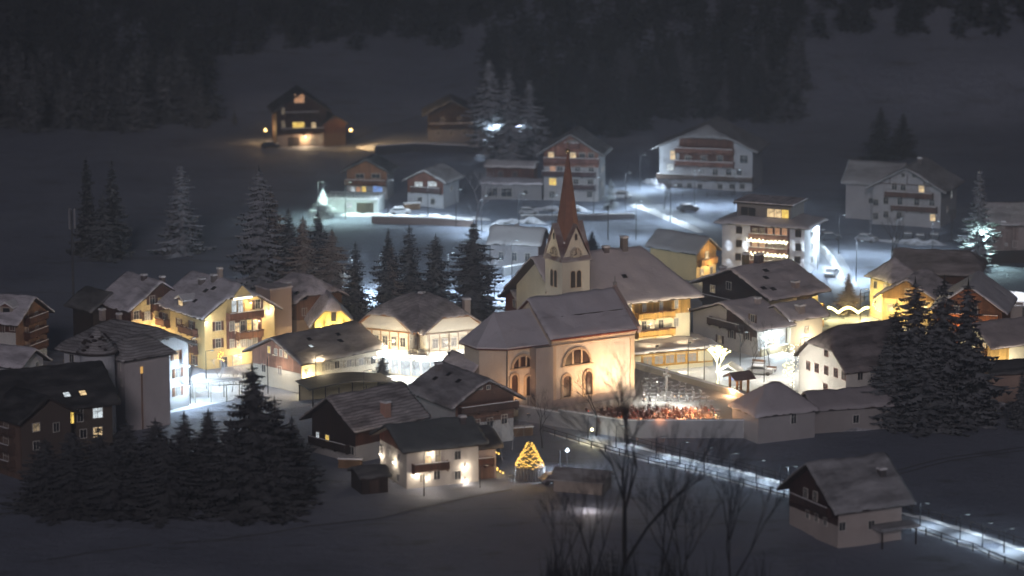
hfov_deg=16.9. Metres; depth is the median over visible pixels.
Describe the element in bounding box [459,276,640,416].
church nave
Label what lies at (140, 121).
spruce tree
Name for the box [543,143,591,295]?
bell tower
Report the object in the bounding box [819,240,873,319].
lane
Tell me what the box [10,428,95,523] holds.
spruce tree
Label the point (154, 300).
window
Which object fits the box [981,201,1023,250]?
house
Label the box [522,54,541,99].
spruce tree
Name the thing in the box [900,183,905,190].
window
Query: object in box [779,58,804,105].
spruce tree
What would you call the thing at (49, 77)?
spruce tree
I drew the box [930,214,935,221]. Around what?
window
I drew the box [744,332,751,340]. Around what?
window
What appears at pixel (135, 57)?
spruce tree
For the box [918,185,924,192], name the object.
window
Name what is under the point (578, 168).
window
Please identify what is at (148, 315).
window
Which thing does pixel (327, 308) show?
hall house
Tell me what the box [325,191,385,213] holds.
garage terrace
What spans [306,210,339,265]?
spruce tree
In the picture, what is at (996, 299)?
chalet
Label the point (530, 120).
spruce tree
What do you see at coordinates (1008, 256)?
roadside wall
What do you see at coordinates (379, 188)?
window
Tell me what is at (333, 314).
window
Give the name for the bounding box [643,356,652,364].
window
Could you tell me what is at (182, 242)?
spruce tree
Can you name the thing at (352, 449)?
window
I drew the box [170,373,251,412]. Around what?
hotel forecourt
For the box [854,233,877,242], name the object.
parked car
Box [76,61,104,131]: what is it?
spruce tree
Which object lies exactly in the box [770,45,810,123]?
spruce tree
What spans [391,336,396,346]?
window
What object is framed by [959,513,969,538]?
street lamp
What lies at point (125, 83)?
spruce tree
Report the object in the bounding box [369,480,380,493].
door
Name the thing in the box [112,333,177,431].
stair block
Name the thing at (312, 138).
window
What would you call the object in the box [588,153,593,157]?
window
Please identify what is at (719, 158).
window
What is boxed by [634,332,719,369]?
restaurant pavilion
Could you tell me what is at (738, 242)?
window
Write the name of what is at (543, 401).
bare tree
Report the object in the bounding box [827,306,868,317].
light arch
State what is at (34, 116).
spruce tree
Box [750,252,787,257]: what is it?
string lights
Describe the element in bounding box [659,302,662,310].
window
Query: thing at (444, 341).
window
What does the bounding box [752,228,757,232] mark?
window
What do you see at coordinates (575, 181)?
window
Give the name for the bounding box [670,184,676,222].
street lamp
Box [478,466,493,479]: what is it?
garage door
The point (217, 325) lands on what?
window
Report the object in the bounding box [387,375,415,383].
shop forecourt
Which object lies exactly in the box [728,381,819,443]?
house
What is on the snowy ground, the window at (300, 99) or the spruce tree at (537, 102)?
the spruce tree at (537, 102)
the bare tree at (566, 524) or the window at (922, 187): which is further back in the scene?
the window at (922, 187)
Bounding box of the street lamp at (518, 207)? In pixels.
[518,193,524,223]
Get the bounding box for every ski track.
[49,240,481,264]
[51,240,469,262]
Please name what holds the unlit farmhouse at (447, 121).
on the snowy ground
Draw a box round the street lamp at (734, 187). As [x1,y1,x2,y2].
[734,169,740,205]
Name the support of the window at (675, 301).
in the parish inn
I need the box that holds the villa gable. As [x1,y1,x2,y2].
[873,267,952,328]
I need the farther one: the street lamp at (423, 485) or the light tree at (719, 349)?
the light tree at (719, 349)
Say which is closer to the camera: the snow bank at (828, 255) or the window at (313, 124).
the snow bank at (828, 255)
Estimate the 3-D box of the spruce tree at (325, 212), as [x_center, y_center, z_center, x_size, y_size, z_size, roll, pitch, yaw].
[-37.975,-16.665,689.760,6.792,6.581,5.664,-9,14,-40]
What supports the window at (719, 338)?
in the farmhouse wing at (716, 321)
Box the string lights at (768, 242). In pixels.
[747,238,787,244]
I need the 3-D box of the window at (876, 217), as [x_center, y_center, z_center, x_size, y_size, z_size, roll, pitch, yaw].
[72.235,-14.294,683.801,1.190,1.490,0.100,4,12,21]
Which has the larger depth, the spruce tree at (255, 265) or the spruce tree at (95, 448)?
the spruce tree at (255, 265)
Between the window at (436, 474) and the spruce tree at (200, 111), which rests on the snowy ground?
the spruce tree at (200, 111)
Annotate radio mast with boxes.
[68,208,75,295]
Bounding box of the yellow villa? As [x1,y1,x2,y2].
[864,257,914,318]
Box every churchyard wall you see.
[513,405,559,426]
[558,408,743,437]
[636,362,741,397]
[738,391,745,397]
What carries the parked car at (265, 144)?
on the chalet drive
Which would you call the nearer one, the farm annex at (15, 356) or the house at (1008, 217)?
the farm annex at (15, 356)
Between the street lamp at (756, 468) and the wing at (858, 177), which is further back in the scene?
the wing at (858, 177)
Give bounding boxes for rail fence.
[527,211,635,220]
[542,426,1023,569]
[624,434,1023,543]
[671,191,755,196]
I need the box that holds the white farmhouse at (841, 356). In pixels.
[794,318,902,394]
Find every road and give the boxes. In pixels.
[525,421,1023,565]
[605,188,721,247]
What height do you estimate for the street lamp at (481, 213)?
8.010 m
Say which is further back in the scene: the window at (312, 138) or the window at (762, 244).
the window at (312, 138)
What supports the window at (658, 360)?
in the restaurant pavilion
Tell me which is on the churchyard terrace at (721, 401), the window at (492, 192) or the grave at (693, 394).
the grave at (693, 394)
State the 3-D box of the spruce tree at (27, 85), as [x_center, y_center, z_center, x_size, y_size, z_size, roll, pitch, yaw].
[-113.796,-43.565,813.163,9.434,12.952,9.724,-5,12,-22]
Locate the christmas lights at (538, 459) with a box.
[515,442,543,467]
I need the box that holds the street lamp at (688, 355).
[687,338,696,375]
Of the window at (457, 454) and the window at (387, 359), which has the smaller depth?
the window at (457, 454)
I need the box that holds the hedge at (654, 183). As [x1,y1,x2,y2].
[642,178,666,189]
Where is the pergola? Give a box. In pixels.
[191,377,242,402]
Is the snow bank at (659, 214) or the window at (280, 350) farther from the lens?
the snow bank at (659, 214)
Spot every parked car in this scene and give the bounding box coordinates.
[261,141,279,148]
[389,206,410,214]
[517,206,538,214]
[538,471,552,484]
[612,190,631,198]
[677,203,698,211]
[746,364,773,375]
[819,231,840,240]
[824,267,839,276]
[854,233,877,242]
[903,232,912,238]
[915,233,924,240]
[929,232,939,240]
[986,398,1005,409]
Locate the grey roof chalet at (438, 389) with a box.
[408,361,525,441]
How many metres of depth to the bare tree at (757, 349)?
543.52 m
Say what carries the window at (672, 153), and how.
in the broad farmhouse at (719, 151)
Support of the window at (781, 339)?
in the farmhouse wing at (716, 321)
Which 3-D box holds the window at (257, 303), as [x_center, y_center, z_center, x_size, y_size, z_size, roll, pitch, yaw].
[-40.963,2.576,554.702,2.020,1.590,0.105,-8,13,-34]
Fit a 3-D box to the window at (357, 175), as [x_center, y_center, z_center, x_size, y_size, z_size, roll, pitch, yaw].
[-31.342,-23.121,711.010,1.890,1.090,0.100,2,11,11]
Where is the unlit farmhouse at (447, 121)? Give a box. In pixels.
[422,94,477,141]
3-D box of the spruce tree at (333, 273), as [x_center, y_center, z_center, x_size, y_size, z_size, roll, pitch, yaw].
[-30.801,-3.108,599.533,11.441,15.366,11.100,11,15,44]
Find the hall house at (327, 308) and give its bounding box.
[304,290,353,328]
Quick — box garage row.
[480,177,543,199]
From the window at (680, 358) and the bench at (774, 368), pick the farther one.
the window at (680, 358)
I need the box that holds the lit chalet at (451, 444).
[369,414,488,488]
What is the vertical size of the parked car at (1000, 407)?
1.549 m
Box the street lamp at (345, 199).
[345,181,351,218]
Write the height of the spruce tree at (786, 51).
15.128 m
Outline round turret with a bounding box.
[76,328,118,434]
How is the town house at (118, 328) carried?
on the snowy ground
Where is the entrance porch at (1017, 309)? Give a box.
[1010,291,1023,317]
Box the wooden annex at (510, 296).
[497,289,516,310]
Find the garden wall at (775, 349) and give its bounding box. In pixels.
[760,343,788,356]
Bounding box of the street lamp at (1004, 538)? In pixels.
[1003,527,1014,552]
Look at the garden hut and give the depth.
473.25 m
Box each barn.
[63,286,113,335]
[299,381,430,461]
[892,247,987,284]
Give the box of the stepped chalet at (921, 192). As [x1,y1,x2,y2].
[865,157,964,227]
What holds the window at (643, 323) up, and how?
in the parish inn
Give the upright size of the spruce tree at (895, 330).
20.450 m
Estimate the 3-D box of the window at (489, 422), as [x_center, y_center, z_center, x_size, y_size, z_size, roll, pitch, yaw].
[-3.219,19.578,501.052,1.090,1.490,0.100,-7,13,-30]
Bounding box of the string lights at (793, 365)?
[786,345,798,386]
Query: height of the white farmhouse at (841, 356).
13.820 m
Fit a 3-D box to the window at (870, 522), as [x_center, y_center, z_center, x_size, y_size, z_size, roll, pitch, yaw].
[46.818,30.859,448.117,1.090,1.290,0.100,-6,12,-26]
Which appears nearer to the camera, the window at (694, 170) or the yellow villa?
the yellow villa
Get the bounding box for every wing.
[0,386,80,479]
[413,292,481,367]
[478,425,503,479]
[690,296,796,356]
[841,159,907,219]
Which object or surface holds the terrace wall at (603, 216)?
on the snowy ground
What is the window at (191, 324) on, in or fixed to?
in the yellow hotel at (233, 327)
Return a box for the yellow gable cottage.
[645,228,721,280]
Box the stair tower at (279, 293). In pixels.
[254,282,292,335]
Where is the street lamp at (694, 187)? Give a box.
[694,169,700,204]
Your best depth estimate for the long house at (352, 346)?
538.35 m
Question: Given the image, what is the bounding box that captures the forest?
[0,0,1023,128]
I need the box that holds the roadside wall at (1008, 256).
[984,250,1023,263]
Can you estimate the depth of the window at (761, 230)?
631.26 m
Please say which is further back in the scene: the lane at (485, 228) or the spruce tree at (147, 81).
the spruce tree at (147, 81)
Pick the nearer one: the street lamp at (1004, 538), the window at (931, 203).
the street lamp at (1004, 538)
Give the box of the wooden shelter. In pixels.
[722,370,755,392]
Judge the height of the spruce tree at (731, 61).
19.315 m
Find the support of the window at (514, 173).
in the stable
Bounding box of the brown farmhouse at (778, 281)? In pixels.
[689,252,831,326]
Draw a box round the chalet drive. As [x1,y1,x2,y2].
[244,142,352,151]
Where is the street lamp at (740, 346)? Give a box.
[740,331,748,365]
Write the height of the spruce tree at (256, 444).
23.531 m
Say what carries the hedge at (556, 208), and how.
on the snowy ground
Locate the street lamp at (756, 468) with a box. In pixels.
[755,459,765,482]
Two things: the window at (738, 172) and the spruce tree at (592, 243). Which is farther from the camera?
the window at (738, 172)
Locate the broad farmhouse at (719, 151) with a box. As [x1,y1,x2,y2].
[652,116,770,190]
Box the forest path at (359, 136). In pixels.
[335,96,473,148]
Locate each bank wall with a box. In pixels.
[371,216,472,226]
[375,142,480,154]
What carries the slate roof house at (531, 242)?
on the snowy ground
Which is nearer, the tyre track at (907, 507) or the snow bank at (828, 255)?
the tyre track at (907, 507)
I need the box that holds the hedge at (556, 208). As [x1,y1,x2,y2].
[533,205,590,211]
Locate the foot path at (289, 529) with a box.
[48,489,512,559]
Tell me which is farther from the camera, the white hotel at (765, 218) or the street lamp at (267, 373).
the white hotel at (765, 218)
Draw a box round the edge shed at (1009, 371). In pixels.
[984,358,1023,402]
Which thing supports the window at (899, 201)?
in the stepped chalet at (921, 192)
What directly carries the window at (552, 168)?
in the tall guesthouse at (589, 152)
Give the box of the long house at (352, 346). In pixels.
[242,320,387,392]
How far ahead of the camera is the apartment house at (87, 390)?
489.67 m
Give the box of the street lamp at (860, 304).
[860,288,867,322]
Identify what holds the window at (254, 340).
in the yellow hotel at (233, 327)
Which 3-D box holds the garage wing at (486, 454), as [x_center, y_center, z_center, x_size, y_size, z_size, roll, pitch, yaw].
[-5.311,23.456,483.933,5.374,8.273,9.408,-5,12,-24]
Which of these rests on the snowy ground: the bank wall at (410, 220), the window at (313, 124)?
the bank wall at (410, 220)
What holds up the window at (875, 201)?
in the stepped chalet at (921, 192)
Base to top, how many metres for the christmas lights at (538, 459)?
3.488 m
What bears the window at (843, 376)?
in the white farmhouse at (841, 356)
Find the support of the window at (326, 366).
in the long house at (352, 346)
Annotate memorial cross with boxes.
[661,367,671,396]
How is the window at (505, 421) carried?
in the grey roof chalet at (438, 389)
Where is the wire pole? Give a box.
[607,204,608,239]
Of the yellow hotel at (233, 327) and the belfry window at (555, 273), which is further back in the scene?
the yellow hotel at (233, 327)
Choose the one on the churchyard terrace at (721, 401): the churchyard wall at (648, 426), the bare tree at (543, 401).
the churchyard wall at (648, 426)
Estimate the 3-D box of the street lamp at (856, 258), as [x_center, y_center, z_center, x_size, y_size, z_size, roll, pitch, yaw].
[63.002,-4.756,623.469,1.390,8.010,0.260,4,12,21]
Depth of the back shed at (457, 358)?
517.70 m
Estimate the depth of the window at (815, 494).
449.93 m
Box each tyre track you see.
[898,447,1023,514]
[900,450,1023,517]
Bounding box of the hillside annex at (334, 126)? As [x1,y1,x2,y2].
[319,111,348,146]
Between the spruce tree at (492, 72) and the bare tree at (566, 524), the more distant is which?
the spruce tree at (492, 72)
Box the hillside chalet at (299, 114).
[267,85,331,146]
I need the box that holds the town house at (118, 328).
[54,307,197,409]
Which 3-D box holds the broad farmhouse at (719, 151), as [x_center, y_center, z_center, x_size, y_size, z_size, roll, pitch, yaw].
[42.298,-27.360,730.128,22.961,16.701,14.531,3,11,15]
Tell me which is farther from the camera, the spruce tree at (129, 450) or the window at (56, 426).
the window at (56, 426)
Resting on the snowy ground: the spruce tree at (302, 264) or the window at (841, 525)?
the spruce tree at (302, 264)
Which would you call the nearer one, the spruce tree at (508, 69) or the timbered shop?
the timbered shop
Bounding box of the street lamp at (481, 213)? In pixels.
[481,195,486,233]
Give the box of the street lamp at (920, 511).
[919,502,929,524]
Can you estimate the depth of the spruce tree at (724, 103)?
816.15 m
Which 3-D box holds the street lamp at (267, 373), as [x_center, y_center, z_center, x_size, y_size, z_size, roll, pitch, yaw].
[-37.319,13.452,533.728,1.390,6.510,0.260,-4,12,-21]
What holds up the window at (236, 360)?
in the yellow hotel at (233, 327)
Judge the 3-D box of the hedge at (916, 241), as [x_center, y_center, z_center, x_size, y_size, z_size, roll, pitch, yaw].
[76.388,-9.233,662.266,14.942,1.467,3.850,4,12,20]
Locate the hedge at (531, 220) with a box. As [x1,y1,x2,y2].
[490,216,546,225]
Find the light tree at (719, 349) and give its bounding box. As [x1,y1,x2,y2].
[707,345,730,383]
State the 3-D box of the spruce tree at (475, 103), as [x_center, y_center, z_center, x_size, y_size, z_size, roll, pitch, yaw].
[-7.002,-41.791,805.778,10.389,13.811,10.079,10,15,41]
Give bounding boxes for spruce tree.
[0,66,41,128]
[0,436,65,516]
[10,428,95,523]
[13,78,46,127]
[14,75,54,132]
[15,446,104,525]
[35,54,60,122]
[53,66,84,127]
[65,156,98,257]
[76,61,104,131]
[76,426,119,515]
[77,442,171,523]
[81,192,123,263]
[90,158,134,258]
[92,55,119,131]
[92,420,152,505]
[113,61,133,130]
[118,52,163,132]
[126,49,155,108]
[127,436,207,526]
[131,419,189,506]
[139,62,160,115]
[146,163,216,258]
[151,55,189,124]
[163,51,179,104]
[167,412,208,510]
[170,39,194,115]
[173,70,198,122]
[184,73,216,129]
[184,417,267,526]
[186,409,222,504]
[196,361,316,525]
[225,167,290,291]
[231,111,237,124]
[243,188,295,288]
[248,426,310,519]
[258,394,324,516]
[270,207,300,280]
[279,218,318,275]
[285,417,326,500]
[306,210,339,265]
[306,221,328,277]
[310,190,337,219]
[312,230,361,309]
[342,242,373,320]
[368,230,410,308]
[370,356,397,384]
[372,248,405,306]
[381,226,441,295]
[417,233,456,304]
[442,220,504,321]
[461,55,517,154]
[469,82,481,133]
[474,51,488,97]
[476,47,500,81]
[477,72,535,159]
[483,58,499,87]
[497,68,507,96]
[502,42,521,90]
[502,65,522,104]
[503,64,526,124]
[511,78,550,158]
[518,49,536,89]
[518,87,540,131]
[518,440,540,480]
[521,55,532,94]
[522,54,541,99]
[533,75,544,117]
[588,232,601,250]
[601,178,619,210]
[711,76,739,120]
[712,70,740,121]
[713,66,734,105]
[714,44,743,117]
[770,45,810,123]
[776,66,803,120]
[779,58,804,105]
[780,41,804,93]
[781,37,806,99]
[792,19,818,92]
[831,274,863,316]
[854,108,905,161]
[862,336,906,433]
[867,301,905,385]
[869,275,979,433]
[887,317,970,437]
[890,112,918,157]
[896,273,996,437]
[939,278,1016,432]
[952,169,1001,269]
[976,332,1000,426]
[1006,371,1023,429]
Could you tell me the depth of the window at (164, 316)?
560.08 m
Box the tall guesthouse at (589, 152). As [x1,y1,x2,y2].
[536,126,612,201]
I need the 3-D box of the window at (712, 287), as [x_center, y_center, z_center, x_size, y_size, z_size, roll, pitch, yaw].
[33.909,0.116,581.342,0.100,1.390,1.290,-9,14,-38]
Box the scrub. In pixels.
[539,539,811,575]
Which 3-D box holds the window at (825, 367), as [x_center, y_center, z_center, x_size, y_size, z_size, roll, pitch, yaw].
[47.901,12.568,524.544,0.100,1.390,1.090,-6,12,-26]
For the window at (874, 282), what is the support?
in the yellow villa
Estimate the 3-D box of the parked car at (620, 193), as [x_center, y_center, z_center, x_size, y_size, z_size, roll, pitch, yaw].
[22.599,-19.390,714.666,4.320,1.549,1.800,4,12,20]
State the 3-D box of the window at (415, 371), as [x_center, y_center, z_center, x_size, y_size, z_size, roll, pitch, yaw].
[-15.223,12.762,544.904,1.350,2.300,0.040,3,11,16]
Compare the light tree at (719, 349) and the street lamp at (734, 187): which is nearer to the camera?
the light tree at (719, 349)
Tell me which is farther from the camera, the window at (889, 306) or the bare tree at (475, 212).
the bare tree at (475, 212)
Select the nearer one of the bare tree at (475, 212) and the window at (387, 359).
the window at (387, 359)
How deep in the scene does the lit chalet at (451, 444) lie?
477.46 m
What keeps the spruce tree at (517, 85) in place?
on the snowy ground
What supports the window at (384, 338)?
in the timbered shop
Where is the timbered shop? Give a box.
[358,291,425,375]
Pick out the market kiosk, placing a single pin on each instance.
(732, 366)
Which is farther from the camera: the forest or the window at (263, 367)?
the forest
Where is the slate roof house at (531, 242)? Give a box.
[485,223,548,267]
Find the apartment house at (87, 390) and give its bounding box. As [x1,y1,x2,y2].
[0,360,120,457]
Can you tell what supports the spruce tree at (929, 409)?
on the snowy ground
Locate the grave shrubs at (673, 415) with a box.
[595,402,712,423]
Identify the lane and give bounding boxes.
[305,211,547,239]
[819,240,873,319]
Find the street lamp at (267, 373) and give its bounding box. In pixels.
[267,354,275,393]
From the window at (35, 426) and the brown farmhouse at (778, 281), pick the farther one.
the brown farmhouse at (778, 281)
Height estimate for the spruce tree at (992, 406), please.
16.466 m
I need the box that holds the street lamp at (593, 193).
[593,177,599,212]
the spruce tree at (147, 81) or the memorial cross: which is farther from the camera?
the spruce tree at (147, 81)
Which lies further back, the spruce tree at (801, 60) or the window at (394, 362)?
the spruce tree at (801, 60)
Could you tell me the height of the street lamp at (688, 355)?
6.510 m
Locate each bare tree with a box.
[208,358,230,383]
[462,205,491,235]
[464,172,513,236]
[498,239,510,265]
[501,416,529,449]
[523,406,538,436]
[530,388,556,447]
[533,489,587,575]
[542,342,757,575]
[555,449,639,575]
[563,367,596,434]
[604,377,639,415]
[605,460,731,575]
[648,419,700,575]
[659,180,671,208]
[681,428,805,575]
[733,320,749,345]
[751,337,768,373]
[753,321,780,365]
[787,344,799,388]
[860,204,879,232]
[880,212,905,257]
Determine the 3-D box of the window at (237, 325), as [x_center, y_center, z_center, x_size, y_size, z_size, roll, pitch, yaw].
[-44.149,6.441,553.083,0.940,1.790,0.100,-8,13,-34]
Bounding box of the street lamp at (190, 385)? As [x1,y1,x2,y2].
[189,364,197,403]
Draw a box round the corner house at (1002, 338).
[961,316,1023,359]
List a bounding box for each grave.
[663,395,672,401]
[692,391,700,397]
[704,405,711,411]
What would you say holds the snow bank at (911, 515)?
on the snowy ground
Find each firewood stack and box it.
[337,456,362,467]
[403,201,420,209]
[513,424,533,436]
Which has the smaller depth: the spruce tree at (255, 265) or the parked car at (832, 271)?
the spruce tree at (255, 265)
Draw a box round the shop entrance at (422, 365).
[401,353,429,377]
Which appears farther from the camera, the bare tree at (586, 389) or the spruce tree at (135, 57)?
the spruce tree at (135, 57)
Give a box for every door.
[288,137,298,146]
[357,203,372,213]
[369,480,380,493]
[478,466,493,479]
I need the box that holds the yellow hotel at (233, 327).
[154,267,282,369]
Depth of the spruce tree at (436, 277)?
596.09 m
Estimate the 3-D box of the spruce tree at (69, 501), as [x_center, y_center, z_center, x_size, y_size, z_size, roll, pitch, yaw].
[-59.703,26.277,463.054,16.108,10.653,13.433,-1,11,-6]
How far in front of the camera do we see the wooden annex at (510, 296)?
569.84 m
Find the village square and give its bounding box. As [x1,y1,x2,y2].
[670,348,798,392]
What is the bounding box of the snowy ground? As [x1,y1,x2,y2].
[0,0,1023,575]
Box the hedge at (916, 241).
[878,237,946,245]
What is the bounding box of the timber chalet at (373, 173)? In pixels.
[340,154,399,199]
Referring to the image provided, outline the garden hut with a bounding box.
[548,466,614,494]
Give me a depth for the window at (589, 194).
709.22 m
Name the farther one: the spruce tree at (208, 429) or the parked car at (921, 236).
the parked car at (921, 236)
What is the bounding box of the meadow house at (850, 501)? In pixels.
[776,452,919,548]
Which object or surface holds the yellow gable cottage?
on the snowy ground
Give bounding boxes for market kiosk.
[716,361,743,385]
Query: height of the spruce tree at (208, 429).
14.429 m
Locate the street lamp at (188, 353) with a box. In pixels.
[188,337,195,373]
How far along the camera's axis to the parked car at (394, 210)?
695.19 m
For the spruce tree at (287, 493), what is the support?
on the snowy ground
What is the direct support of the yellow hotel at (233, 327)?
on the snowy ground
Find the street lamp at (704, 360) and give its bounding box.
[703,344,712,379]
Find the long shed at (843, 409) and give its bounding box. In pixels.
[801,386,899,433]
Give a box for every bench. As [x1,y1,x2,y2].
[751,359,763,363]
[767,366,776,372]
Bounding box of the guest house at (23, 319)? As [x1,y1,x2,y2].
[0,294,54,354]
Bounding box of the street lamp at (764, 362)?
[763,343,771,381]
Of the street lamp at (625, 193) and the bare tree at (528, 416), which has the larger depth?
the street lamp at (625, 193)
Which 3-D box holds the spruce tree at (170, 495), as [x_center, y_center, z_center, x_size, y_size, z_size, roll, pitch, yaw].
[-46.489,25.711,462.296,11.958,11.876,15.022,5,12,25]
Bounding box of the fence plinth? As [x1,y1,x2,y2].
[514,462,544,481]
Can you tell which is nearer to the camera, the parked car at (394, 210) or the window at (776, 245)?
the window at (776, 245)
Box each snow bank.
[189,390,222,397]
[341,212,490,219]
[549,433,1023,569]
[621,443,1023,551]
[629,204,702,232]
[678,371,699,373]
[751,352,793,360]
[819,242,844,278]
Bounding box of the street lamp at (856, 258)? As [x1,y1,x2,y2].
[856,240,863,279]
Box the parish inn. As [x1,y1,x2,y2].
[503,235,703,340]
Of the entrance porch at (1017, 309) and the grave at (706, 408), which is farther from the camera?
the entrance porch at (1017, 309)
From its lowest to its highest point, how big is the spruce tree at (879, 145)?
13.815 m
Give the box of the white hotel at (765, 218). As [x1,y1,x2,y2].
[713,194,828,272]
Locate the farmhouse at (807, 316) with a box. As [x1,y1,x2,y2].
[767,298,829,351]
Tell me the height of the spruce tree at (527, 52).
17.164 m
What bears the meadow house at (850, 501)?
on the snowy ground
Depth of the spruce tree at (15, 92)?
812.40 m
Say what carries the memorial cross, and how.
on the churchyard terrace at (721, 401)
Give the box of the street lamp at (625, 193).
[625,172,631,209]
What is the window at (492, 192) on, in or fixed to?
in the garage row
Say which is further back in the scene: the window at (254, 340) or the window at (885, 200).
the window at (885, 200)
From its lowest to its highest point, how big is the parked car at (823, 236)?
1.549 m
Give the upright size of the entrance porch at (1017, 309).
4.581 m
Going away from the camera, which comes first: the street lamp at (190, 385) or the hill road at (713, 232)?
the street lamp at (190, 385)
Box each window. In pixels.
[32,422,39,431]
[33,440,39,449]
[53,422,59,432]
[69,354,73,361]
[71,412,74,423]
[77,408,83,421]
[79,428,86,438]
[92,407,102,418]
[93,426,102,437]
[131,310,141,319]
[142,311,152,320]
[147,295,157,304]
[161,312,167,320]
[171,350,181,360]
[172,367,182,378]
[172,386,182,396]
[176,318,181,327]
[188,320,194,329]
[191,354,196,364]
[213,321,223,330]
[213,338,223,348]
[220,356,227,366]
[229,320,234,331]
[229,339,234,348]
[231,300,236,312]
[232,354,241,365]
[235,322,239,333]
[236,340,240,348]
[237,299,242,311]
[240,320,245,331]
[241,339,245,347]
[246,319,251,330]
[247,338,251,346]
[252,299,262,308]
[252,319,257,329]
[252,338,256,344]
[261,363,265,372]
[267,346,270,353]
[277,366,281,374]
[279,349,282,356]
[292,122,304,127]
[294,94,304,102]
[310,136,314,143]
[311,122,315,128]
[319,134,322,142]
[322,362,332,370]
[331,312,335,320]
[332,360,341,369]
[344,358,353,367]
[349,446,354,455]
[355,173,363,178]
[356,357,365,365]
[368,355,377,364]
[371,173,379,178]
[377,186,382,191]
[382,335,387,345]
[384,358,388,369]
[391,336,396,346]
[391,358,398,373]
[400,337,405,347]
[400,359,404,373]
[402,361,409,374]
[412,361,419,375]
[419,474,425,482]
[421,362,429,374]
[424,451,431,462]
[430,198,434,204]
[432,338,437,348]
[433,471,440,479]
[434,450,440,461]
[441,338,447,347]
[451,337,456,346]
[454,450,460,459]
[454,470,460,479]
[486,187,497,196]
[486,417,492,426]
[498,171,502,176]
[498,251,503,260]
[501,188,512,197]
[501,414,507,424]
[511,252,516,260]
[512,171,516,176]
[525,253,529,261]
[548,152,553,156]
[549,178,556,185]
[549,191,554,197]
[550,166,555,170]
[550,269,552,285]
[554,270,556,286]
[570,152,575,157]
[571,271,574,287]
[573,179,578,183]
[574,166,580,172]
[577,270,580,286]
[579,153,584,157]
[586,191,592,197]
[587,179,593,185]
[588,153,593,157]
[588,166,593,171]
[641,321,646,329]
[642,303,645,311]
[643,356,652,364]
[649,320,654,329]
[654,355,663,364]
[658,319,663,328]
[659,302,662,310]
[665,354,674,363]
[667,164,673,170]
[670,150,674,159]
[673,318,678,326]
[674,300,677,308]
[676,353,685,362]
[677,182,682,187]
[687,352,696,361]
[692,168,697,173]
[697,183,702,188]
[699,168,704,173]
[701,156,706,160]
[710,284,714,292]
[712,168,717,174]
[716,334,723,343]
[717,156,722,161]
[717,183,722,189]
[726,168,731,175]
[726,281,730,289]
[728,330,735,338]
[729,183,733,189]
[735,253,740,260]
[736,168,741,175]
[736,226,741,233]
[736,240,741,247]
[739,155,747,163]
[739,183,744,189]
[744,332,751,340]
[748,313,756,322]
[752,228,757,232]
[752,241,757,246]
[758,339,764,351]
[759,228,764,233]
[759,241,764,248]
[767,228,772,235]
[767,241,772,247]
[767,255,772,260]
[768,337,774,346]
[774,228,779,234]
[774,241,779,249]
[778,335,785,344]
[782,228,787,236]
[791,414,796,423]
[794,256,800,263]
[795,230,801,237]
[795,243,801,250]
[803,487,807,498]
[804,326,808,334]
[806,361,809,370]
[813,490,817,501]
[814,363,818,372]
[814,513,818,522]
[823,517,826,526]
[824,365,827,375]
[833,368,837,377]
[838,521,845,531]
[841,370,845,380]
[853,414,858,423]
[857,373,862,380]
[868,197,872,203]
[868,520,874,529]
[873,199,878,205]
[873,212,878,219]
[873,281,876,289]
[883,197,888,204]
[883,211,888,217]
[887,303,892,311]
[891,183,896,189]
[897,198,902,204]
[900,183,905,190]
[914,199,919,205]
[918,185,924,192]
[929,199,934,205]
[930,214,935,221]
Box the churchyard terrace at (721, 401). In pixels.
[550,369,737,418]
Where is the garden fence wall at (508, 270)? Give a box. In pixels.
[502,263,523,275]
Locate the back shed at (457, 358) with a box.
[442,350,477,372]
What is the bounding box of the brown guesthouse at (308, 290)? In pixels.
[274,271,349,331]
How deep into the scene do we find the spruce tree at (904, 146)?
767.11 m
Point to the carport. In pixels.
(322, 386)
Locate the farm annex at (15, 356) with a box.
[0,344,52,369]
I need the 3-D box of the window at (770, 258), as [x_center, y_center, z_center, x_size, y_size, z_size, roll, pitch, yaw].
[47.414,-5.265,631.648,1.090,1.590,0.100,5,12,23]
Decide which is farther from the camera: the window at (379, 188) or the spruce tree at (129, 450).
the window at (379, 188)
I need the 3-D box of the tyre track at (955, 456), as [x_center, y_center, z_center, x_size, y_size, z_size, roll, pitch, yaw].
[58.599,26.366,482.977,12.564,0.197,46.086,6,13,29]
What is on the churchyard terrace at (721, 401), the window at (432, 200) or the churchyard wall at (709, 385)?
the churchyard wall at (709, 385)
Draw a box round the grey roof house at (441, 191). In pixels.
[401,163,464,208]
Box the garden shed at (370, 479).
[347,464,391,494]
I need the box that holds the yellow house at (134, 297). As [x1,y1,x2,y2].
[102,271,175,327]
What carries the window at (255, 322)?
in the yellow hotel at (233, 327)
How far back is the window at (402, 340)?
545.24 m
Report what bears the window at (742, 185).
in the broad farmhouse at (719, 151)
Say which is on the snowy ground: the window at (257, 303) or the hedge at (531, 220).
the hedge at (531, 220)
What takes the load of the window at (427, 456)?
in the lit chalet at (451, 444)
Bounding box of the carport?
[295,372,395,406]
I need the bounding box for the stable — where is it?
[484,159,539,177]
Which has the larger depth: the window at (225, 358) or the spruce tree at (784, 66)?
the spruce tree at (784, 66)
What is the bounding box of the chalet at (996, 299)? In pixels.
[929,270,1017,331]
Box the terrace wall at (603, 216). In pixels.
[520,213,634,220]
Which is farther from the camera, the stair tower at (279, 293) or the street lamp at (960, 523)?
the stair tower at (279, 293)
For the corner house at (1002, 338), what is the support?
on the snowy ground
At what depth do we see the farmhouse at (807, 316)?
564.48 m
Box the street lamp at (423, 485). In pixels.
[423,472,432,495]
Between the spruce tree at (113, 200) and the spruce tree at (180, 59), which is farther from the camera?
the spruce tree at (180, 59)

